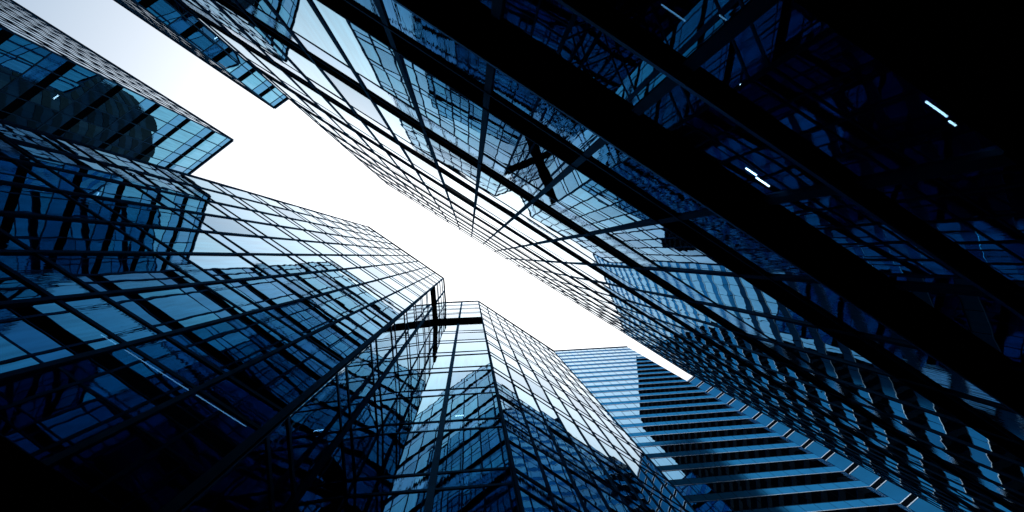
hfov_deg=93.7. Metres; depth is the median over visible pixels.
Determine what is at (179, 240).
window pane
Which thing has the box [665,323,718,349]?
window pane
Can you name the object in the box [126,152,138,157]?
window pane
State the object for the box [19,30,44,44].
window pane
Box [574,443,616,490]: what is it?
window pane
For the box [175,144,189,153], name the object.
window pane
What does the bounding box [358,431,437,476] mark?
window pane
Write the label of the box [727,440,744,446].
window pane
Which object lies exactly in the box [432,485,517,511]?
window pane
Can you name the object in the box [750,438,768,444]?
window pane
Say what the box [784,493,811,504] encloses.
window pane
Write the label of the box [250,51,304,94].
window pane
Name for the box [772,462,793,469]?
window pane
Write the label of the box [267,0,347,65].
window pane
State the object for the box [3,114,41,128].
window pane
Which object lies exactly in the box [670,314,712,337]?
window pane
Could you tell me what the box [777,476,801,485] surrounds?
window pane
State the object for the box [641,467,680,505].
window pane
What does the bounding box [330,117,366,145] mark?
window pane
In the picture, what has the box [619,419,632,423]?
window pane
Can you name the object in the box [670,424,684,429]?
window pane
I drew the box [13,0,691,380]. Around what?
sky
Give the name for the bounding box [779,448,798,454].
window pane
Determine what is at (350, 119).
window pane
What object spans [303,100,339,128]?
window pane
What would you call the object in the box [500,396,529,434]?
window pane
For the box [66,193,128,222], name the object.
window pane
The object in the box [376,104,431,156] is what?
window pane
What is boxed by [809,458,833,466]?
window pane
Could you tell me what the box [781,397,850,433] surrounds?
window pane
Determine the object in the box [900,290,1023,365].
window pane
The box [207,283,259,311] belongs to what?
window pane
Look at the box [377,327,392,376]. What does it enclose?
window pane
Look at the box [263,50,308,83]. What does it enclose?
window pane
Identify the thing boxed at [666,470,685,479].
window pane
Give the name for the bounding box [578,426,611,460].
window pane
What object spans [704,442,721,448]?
window pane
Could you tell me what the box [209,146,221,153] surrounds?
window pane
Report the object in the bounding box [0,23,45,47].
window pane
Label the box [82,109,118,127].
window pane
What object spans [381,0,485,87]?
window pane
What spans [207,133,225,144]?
window pane
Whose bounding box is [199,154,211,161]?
window pane
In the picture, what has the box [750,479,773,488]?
window pane
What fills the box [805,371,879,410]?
window pane
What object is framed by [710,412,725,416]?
window pane
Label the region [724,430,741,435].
window pane
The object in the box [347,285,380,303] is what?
window pane
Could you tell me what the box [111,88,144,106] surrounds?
window pane
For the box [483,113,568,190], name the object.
window pane
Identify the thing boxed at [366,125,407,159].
window pane
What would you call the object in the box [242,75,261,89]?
window pane
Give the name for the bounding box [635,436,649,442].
window pane
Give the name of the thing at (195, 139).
window pane
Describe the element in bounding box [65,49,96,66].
window pane
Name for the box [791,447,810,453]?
window pane
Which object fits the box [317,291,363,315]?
window pane
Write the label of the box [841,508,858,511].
window pane
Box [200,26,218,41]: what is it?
window panes
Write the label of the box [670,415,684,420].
window pane
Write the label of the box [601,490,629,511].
window pane
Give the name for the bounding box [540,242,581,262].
window pane
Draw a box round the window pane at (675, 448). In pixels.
[667,445,684,451]
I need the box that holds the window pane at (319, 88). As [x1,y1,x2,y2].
[307,78,352,111]
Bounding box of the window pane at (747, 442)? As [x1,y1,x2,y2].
[739,439,756,445]
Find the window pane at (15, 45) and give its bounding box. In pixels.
[0,35,50,63]
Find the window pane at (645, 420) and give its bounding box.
[639,418,652,422]
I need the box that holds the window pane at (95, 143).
[87,140,102,146]
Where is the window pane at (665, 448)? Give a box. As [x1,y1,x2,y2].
[656,445,672,452]
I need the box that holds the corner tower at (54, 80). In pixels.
[0,0,233,173]
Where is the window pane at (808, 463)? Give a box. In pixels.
[797,459,819,467]
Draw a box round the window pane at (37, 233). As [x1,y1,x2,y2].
[0,214,148,250]
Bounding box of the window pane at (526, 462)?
[507,430,547,489]
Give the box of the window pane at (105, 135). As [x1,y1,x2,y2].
[94,129,115,141]
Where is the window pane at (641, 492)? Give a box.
[626,477,661,511]
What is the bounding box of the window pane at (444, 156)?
[429,138,476,184]
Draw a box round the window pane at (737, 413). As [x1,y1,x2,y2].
[731,411,744,415]
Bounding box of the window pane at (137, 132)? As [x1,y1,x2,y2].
[124,125,153,140]
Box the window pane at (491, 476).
[436,469,511,487]
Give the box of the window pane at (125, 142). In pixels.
[112,135,140,149]
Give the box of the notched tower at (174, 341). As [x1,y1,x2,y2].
[0,119,696,511]
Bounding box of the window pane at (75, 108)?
[62,102,87,116]
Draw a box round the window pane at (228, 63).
[217,55,239,72]
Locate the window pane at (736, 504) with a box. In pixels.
[725,498,749,509]
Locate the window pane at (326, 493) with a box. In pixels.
[297,442,345,511]
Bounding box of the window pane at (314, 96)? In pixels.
[288,75,340,117]
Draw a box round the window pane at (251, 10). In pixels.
[236,0,299,46]
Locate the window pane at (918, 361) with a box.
[867,339,1005,406]
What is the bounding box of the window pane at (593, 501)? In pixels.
[569,470,609,511]
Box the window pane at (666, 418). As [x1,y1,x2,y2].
[660,416,674,420]
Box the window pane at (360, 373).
[348,345,373,415]
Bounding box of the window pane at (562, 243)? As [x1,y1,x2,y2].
[556,241,596,263]
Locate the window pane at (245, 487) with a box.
[183,439,270,511]
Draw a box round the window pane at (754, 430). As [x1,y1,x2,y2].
[747,428,763,433]
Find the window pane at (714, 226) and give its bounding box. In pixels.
[686,215,810,277]
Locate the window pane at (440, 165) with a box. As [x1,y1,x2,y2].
[437,161,475,189]
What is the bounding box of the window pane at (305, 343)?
[296,338,340,367]
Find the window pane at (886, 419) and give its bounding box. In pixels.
[855,403,930,443]
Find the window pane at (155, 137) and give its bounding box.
[144,133,162,143]
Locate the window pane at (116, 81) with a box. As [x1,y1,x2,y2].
[116,81,141,94]
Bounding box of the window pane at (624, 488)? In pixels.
[600,460,644,508]
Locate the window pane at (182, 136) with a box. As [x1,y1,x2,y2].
[170,129,193,142]
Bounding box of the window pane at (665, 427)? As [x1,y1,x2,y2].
[659,425,673,430]
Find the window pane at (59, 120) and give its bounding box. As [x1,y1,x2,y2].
[46,113,72,127]
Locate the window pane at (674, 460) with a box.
[667,457,685,464]
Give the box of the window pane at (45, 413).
[0,347,192,460]
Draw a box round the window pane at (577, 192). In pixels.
[545,170,651,229]
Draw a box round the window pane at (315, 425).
[290,375,340,490]
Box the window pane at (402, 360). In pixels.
[398,347,408,389]
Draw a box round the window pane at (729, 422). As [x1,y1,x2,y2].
[722,420,738,425]
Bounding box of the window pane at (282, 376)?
[231,345,330,407]
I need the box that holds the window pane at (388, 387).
[381,366,395,420]
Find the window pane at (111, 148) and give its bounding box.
[105,145,128,154]
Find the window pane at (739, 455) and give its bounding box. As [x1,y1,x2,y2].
[730,452,749,458]
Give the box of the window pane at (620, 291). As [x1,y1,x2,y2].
[604,284,652,307]
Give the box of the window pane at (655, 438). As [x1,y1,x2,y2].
[646,435,661,441]
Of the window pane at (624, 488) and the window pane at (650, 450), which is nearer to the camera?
the window pane at (624, 488)
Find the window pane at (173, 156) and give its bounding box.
[163,153,179,162]
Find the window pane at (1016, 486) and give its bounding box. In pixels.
[951,454,1023,494]
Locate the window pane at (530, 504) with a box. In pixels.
[520,489,554,511]
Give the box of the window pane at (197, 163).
[189,161,201,169]
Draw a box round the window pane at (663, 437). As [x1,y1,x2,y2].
[657,435,672,440]
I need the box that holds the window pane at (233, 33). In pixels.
[219,22,267,57]
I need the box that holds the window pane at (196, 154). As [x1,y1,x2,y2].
[186,149,206,159]
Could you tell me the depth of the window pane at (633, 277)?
18.27 m
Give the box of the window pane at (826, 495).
[814,491,842,501]
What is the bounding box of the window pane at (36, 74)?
[20,66,50,83]
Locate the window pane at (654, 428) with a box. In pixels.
[648,426,662,430]
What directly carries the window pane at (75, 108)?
in the corner tower at (54, 80)
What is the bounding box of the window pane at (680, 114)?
[640,84,824,197]
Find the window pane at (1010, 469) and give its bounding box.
[894,418,1023,481]
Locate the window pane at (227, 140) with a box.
[219,138,230,146]
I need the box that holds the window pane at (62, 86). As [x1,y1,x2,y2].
[46,77,88,99]
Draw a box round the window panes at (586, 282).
[370,163,917,489]
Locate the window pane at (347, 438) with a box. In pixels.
[343,429,353,490]
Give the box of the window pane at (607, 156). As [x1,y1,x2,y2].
[590,143,706,214]
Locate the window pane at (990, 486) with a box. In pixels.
[952,466,1023,505]
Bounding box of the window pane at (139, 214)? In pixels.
[97,198,199,229]
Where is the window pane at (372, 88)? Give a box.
[357,74,419,123]
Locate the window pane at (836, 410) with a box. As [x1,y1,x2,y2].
[804,394,904,443]
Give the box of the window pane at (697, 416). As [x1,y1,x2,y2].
[690,414,704,418]
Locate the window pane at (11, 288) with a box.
[0,268,45,300]
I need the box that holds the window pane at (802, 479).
[791,475,816,484]
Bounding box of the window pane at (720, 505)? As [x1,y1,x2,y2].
[709,500,734,511]
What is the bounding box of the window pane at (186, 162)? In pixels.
[176,157,195,167]
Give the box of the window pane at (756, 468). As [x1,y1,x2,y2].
[746,464,767,472]
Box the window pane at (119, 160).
[93,148,170,178]
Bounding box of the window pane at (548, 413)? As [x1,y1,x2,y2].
[536,399,564,430]
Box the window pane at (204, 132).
[197,128,210,137]
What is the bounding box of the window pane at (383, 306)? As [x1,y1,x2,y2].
[371,299,400,318]
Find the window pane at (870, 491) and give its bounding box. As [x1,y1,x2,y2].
[858,487,887,497]
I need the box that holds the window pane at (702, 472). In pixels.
[693,468,712,476]
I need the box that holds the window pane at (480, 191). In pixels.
[478,188,516,214]
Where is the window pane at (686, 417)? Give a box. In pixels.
[680,415,694,419]
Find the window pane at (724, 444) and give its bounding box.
[716,441,732,447]
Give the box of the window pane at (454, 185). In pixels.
[441,173,474,201]
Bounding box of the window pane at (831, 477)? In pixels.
[819,473,843,482]
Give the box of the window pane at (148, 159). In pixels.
[140,156,160,163]
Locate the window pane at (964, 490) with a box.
[913,464,1010,511]
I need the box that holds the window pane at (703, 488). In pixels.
[694,483,715,493]
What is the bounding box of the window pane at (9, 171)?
[0,158,51,187]
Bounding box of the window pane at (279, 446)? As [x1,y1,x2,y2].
[269,419,292,511]
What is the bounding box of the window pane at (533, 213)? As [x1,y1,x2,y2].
[521,204,578,237]
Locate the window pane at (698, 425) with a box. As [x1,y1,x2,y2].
[690,422,705,427]
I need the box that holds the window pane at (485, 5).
[469,0,491,14]
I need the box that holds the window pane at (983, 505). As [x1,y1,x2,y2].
[951,488,999,511]
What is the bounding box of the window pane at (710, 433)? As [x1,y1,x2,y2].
[702,431,719,436]
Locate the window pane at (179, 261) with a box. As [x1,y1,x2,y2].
[161,255,215,281]
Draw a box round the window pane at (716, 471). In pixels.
[706,467,726,475]
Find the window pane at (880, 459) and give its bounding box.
[866,451,943,492]
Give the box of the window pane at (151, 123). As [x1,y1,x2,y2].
[137,116,165,131]
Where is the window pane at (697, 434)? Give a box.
[691,432,707,437]
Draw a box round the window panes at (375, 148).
[187,0,1023,511]
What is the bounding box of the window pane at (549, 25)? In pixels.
[501,0,666,108]
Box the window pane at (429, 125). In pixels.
[420,114,478,160]
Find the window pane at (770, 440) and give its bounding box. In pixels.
[761,437,779,443]
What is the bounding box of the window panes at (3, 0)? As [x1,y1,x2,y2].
[3,0,222,134]
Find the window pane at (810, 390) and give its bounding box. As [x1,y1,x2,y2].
[765,369,859,414]
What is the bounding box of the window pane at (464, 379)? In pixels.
[450,370,493,387]
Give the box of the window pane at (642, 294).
[633,290,675,313]
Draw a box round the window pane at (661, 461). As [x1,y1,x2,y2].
[655,458,672,465]
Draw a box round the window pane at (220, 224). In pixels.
[191,213,254,234]
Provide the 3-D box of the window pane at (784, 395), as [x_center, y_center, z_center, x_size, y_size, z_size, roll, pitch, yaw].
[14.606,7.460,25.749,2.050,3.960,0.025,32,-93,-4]
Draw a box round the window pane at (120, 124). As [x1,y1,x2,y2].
[107,119,128,131]
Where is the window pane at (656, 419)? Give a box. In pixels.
[649,417,662,421]
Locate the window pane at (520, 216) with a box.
[517,214,557,239]
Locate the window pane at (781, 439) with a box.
[773,436,791,442]
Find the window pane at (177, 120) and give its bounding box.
[169,115,185,125]
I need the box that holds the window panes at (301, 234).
[0,154,694,511]
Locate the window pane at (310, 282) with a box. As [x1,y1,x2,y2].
[286,273,335,294]
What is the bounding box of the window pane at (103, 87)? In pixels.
[93,79,116,93]
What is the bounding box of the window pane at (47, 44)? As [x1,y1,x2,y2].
[47,44,82,63]
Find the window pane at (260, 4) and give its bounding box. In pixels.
[246,0,280,22]
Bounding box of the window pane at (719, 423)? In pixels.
[712,421,727,426]
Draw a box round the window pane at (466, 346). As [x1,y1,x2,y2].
[455,341,486,351]
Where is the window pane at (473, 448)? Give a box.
[438,427,508,471]
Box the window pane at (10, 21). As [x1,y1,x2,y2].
[10,21,47,41]
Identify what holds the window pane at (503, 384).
in the notched tower at (174, 341)
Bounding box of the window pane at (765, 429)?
[758,427,774,432]
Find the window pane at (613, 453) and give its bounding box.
[599,440,635,476]
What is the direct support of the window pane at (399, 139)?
in the glass tower at (805, 218)
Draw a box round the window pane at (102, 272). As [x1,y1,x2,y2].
[42,254,195,290]
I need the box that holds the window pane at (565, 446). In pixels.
[549,427,587,471]
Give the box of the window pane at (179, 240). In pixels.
[141,227,233,252]
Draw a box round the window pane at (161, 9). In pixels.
[147,0,180,24]
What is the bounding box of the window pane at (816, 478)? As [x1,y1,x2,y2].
[805,474,830,483]
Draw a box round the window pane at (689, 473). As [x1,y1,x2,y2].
[679,469,698,477]
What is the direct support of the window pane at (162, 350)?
in the notched tower at (174, 341)
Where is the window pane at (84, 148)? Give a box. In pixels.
[71,142,112,163]
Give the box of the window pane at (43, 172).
[19,162,83,192]
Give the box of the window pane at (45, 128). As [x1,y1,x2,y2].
[38,125,57,133]
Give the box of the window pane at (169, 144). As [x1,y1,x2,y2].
[158,138,182,151]
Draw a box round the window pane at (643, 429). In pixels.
[637,426,651,431]
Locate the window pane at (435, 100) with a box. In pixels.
[401,56,481,150]
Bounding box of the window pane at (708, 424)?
[701,422,717,426]
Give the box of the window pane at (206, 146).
[196,140,216,151]
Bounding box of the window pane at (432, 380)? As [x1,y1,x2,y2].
[401,372,447,390]
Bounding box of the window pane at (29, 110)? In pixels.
[12,102,57,122]
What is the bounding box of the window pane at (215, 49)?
[203,44,223,58]
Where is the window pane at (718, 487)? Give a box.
[707,482,730,492]
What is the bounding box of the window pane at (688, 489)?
[679,485,700,494]
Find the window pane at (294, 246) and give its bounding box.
[271,238,314,253]
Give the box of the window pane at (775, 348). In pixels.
[753,338,823,374]
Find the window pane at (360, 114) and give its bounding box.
[352,107,393,137]
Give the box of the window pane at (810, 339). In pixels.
[727,310,884,371]
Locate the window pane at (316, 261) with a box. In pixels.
[297,255,336,269]
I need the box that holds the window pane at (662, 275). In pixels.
[647,270,713,303]
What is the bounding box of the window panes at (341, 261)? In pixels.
[221,185,679,511]
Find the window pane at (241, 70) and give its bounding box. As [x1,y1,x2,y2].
[231,66,247,78]
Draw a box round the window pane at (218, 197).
[195,187,246,207]
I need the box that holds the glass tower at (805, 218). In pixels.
[175,0,1023,511]
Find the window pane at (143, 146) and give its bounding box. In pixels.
[132,142,150,152]
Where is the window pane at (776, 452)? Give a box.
[767,449,786,455]
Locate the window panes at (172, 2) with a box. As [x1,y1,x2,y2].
[166,0,282,95]
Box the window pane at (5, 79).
[0,72,14,88]
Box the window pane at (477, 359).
[453,354,489,366]
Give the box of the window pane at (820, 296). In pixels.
[776,280,908,342]
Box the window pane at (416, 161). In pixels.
[404,149,440,180]
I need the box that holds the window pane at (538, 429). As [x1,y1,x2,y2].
[523,410,557,452]
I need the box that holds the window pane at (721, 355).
[695,342,752,371]
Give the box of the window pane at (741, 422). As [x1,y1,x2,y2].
[733,419,748,424]
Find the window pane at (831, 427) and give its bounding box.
[811,416,880,452]
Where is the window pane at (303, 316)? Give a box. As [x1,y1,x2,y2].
[267,300,334,334]
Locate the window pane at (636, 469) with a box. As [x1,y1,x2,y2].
[620,453,657,490]
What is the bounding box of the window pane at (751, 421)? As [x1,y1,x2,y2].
[743,419,758,423]
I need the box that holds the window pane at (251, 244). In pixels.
[222,234,281,252]
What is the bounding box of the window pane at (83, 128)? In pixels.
[68,121,103,137]
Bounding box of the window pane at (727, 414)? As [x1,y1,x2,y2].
[720,412,734,416]
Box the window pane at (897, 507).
[886,504,913,511]
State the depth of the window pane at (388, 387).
23.00 m
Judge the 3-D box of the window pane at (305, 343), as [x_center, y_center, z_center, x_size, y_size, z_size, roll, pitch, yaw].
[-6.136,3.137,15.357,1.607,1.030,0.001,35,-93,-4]
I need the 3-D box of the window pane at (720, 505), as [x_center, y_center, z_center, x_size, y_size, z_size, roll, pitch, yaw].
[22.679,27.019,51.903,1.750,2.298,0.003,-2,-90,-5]
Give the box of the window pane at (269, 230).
[246,221,292,238]
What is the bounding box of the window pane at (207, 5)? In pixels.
[195,0,252,42]
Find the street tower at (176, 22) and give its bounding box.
[113,0,288,108]
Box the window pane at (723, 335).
[685,318,769,356]
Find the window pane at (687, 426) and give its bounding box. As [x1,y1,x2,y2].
[680,423,694,428]
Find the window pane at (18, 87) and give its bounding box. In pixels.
[2,79,34,96]
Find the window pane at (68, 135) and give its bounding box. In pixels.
[61,131,90,143]
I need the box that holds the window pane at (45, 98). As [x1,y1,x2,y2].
[29,89,72,111]
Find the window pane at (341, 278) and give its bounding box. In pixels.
[322,270,358,286]
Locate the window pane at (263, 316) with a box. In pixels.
[251,311,301,340]
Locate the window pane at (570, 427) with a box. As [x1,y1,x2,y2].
[558,413,588,445]
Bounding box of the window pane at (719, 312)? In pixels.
[700,304,770,340]
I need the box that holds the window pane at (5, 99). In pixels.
[0,92,16,109]
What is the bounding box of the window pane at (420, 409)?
[385,396,443,423]
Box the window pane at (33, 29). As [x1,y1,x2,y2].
[33,29,66,47]
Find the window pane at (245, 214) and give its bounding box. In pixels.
[220,204,270,223]
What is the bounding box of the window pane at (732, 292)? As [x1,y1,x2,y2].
[668,272,810,323]
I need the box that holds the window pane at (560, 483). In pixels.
[537,449,584,511]
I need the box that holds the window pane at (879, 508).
[872,506,895,511]
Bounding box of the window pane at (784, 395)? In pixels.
[754,380,815,411]
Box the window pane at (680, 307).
[646,293,722,326]
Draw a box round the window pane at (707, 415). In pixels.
[701,413,715,417]
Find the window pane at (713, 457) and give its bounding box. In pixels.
[705,454,724,461]
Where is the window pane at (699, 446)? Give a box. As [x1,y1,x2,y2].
[691,443,709,449]
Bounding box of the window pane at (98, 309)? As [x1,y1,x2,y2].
[63,296,157,341]
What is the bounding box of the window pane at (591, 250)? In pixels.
[563,237,627,265]
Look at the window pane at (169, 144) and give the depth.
57.15 m
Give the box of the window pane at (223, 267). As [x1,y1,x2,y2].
[183,255,266,279]
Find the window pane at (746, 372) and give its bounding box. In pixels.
[724,361,784,391]
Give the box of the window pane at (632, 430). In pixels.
[626,427,640,432]
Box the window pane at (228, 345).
[170,315,288,371]
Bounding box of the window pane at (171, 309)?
[108,285,243,331]
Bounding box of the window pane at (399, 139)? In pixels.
[394,134,434,163]
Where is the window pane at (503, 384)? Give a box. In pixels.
[495,373,517,399]
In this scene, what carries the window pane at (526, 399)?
in the notched tower at (174, 341)
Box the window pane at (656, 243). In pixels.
[609,224,732,272]
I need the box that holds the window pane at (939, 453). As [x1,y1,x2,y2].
[904,435,981,476]
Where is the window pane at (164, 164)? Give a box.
[158,161,168,166]
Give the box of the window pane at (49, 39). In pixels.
[49,39,80,56]
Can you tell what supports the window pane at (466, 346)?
in the notched tower at (174, 341)
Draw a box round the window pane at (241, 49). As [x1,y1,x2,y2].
[209,25,271,73]
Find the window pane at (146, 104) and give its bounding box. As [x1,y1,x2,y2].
[135,99,154,111]
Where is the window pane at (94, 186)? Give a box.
[52,169,162,205]
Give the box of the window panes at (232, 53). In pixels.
[230,51,244,63]
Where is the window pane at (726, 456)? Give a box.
[717,453,736,460]
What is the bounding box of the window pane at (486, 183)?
[479,172,527,211]
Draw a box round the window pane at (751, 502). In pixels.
[739,497,765,508]
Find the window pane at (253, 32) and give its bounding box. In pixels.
[213,0,296,70]
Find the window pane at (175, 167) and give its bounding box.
[170,165,185,171]
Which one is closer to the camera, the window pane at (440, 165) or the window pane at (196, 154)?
the window pane at (440, 165)
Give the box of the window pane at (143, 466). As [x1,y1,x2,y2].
[50,392,256,511]
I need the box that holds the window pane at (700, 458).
[692,455,711,462]
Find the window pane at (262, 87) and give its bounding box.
[253,84,267,94]
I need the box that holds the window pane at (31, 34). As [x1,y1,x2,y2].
[31,34,63,51]
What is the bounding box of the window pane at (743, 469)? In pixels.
[733,465,754,473]
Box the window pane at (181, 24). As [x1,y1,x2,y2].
[169,16,192,33]
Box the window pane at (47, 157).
[8,140,128,182]
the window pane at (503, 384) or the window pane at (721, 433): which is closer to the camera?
the window pane at (503, 384)
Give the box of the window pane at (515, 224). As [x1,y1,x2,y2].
[509,219,546,241]
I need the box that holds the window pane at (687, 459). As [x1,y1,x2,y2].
[679,456,698,463]
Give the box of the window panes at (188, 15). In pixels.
[184,12,286,99]
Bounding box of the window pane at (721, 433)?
[713,430,730,436]
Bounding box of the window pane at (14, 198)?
[0,183,100,219]
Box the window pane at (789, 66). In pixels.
[696,0,1003,179]
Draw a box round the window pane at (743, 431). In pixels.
[735,429,752,434]
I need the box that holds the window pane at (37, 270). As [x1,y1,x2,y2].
[0,254,91,295]
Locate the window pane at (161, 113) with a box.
[150,106,177,122]
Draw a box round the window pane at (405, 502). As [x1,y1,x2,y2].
[340,492,426,511]
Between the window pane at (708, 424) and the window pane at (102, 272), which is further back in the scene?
the window pane at (708, 424)
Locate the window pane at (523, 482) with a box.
[516,472,553,506]
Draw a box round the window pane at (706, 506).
[694,501,718,511]
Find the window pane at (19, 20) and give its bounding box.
[19,20,50,37]
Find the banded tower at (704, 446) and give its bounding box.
[554,346,943,511]
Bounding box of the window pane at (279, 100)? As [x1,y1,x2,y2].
[271,98,282,106]
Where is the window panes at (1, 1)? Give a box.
[0,1,228,137]
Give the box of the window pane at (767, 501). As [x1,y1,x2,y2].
[755,496,780,507]
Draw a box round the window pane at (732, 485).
[722,481,744,490]
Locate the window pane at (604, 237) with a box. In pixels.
[593,233,657,267]
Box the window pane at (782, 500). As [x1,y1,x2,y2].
[770,495,796,505]
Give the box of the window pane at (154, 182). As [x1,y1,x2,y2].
[125,169,198,197]
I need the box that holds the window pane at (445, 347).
[421,343,453,352]
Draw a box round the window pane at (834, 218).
[774,194,975,287]
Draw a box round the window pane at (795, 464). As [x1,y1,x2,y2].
[784,461,806,468]
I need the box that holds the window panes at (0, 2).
[0,2,170,101]
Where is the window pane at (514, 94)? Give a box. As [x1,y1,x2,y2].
[492,69,599,152]
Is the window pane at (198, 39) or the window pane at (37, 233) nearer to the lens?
the window pane at (37, 233)
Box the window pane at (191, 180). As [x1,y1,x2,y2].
[170,170,223,192]
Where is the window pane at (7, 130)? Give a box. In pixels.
[0,122,91,158]
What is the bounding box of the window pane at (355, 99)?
[322,70,387,128]
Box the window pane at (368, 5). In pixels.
[350,0,380,19]
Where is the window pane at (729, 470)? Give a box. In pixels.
[719,466,740,474]
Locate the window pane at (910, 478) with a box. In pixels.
[896,470,971,510]
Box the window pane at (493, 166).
[482,155,539,196]
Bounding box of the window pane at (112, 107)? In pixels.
[97,99,131,117]
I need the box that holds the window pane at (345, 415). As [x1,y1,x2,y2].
[338,367,349,427]
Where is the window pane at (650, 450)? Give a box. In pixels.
[644,446,660,453]
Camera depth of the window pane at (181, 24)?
39.19 m
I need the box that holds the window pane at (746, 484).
[736,480,759,489]
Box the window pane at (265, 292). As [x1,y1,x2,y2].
[226,277,301,307]
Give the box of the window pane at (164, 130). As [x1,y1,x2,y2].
[157,124,174,134]
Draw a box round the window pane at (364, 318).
[347,308,386,334]
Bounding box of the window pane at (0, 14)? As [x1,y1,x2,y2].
[0,14,31,31]
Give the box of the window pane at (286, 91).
[270,79,311,110]
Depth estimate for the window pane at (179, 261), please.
15.03 m
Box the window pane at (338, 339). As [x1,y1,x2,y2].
[308,322,365,359]
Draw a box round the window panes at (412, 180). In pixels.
[259,72,878,473]
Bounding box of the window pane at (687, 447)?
[679,444,697,450]
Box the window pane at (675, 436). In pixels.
[669,434,684,439]
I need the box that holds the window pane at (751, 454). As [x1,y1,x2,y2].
[742,451,761,457]
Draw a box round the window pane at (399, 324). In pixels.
[395,315,405,353]
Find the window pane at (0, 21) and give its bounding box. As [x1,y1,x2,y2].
[0,21,26,35]
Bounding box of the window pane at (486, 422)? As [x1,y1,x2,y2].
[444,419,501,428]
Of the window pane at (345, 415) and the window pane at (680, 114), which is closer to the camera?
the window pane at (680, 114)
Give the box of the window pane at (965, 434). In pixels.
[840,383,1023,464]
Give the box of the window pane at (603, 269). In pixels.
[595,266,636,288]
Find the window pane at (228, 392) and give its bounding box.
[203,378,279,425]
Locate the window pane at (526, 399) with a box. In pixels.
[515,386,541,415]
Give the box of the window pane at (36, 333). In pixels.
[0,301,119,372]
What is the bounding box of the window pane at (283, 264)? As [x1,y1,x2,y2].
[254,255,308,273]
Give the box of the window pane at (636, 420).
[629,418,642,423]
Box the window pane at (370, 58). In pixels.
[311,0,413,107]
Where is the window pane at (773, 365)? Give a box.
[724,343,814,385]
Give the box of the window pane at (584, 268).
[572,264,616,284]
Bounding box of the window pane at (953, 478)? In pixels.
[878,441,990,498]
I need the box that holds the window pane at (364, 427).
[352,395,376,474]
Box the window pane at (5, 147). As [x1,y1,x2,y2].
[0,138,37,162]
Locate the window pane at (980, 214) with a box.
[869,162,1023,290]
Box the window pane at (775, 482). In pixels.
[764,478,787,487]
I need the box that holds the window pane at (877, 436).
[840,417,948,471]
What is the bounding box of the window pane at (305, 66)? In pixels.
[267,34,342,99]
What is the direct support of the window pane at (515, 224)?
in the glass tower at (805, 218)
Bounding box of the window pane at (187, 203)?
[158,191,227,216]
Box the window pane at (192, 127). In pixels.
[181,121,204,134]
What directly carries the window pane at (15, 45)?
in the corner tower at (54, 80)
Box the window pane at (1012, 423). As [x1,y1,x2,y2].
[953,396,1023,442]
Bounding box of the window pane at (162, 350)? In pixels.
[133,338,221,385]
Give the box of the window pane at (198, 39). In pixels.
[186,30,213,50]
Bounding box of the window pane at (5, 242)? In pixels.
[0,233,26,249]
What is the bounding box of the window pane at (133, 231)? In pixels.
[113,224,172,251]
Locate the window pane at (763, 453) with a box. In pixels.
[755,450,774,456]
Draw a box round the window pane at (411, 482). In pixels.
[349,475,429,493]
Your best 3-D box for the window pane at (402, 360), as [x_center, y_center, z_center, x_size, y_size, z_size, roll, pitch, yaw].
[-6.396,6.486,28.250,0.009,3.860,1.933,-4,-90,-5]
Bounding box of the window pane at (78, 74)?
[63,65,103,87]
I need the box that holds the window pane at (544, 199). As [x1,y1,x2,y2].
[538,194,598,232]
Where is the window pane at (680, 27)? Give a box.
[595,0,750,61]
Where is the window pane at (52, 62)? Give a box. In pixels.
[37,53,66,71]
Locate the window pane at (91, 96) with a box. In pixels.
[77,90,102,104]
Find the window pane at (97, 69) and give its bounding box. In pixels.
[97,69,123,83]
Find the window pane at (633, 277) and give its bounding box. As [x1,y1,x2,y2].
[605,267,675,296]
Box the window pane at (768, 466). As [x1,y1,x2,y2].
[759,463,780,470]
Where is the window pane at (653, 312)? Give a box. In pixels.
[633,303,685,328]
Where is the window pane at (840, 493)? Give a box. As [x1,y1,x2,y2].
[828,489,856,500]
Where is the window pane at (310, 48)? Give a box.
[291,31,360,85]
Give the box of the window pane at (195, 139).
[185,136,200,145]
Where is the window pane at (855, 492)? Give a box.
[843,488,871,498]
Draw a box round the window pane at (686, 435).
[680,433,695,438]
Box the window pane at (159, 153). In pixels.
[147,147,171,159]
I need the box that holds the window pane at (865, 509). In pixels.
[856,507,876,511]
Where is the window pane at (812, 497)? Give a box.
[799,492,826,502]
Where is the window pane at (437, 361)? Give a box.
[413,356,450,368]
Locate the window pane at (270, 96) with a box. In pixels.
[262,90,278,102]
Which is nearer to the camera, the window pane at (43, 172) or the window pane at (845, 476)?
the window pane at (43, 172)
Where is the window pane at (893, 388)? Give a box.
[785,347,960,421]
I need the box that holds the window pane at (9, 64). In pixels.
[0,50,32,76]
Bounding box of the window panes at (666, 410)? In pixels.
[554,347,840,511]
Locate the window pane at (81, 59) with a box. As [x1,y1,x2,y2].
[81,59,112,76]
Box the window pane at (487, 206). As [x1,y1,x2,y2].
[476,196,511,221]
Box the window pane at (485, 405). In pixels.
[445,393,499,419]
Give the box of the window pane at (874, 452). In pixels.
[839,434,910,471]
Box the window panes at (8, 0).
[0,0,211,127]
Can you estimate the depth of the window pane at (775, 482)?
56.49 m
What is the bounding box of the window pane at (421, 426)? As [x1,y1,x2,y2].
[380,422,438,432]
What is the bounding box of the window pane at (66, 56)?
[66,56,100,74]
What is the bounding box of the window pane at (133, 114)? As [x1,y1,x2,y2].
[122,109,141,121]
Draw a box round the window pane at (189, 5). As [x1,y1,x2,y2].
[181,0,223,29]
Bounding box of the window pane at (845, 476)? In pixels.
[833,472,857,480]
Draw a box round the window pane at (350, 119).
[327,100,373,138]

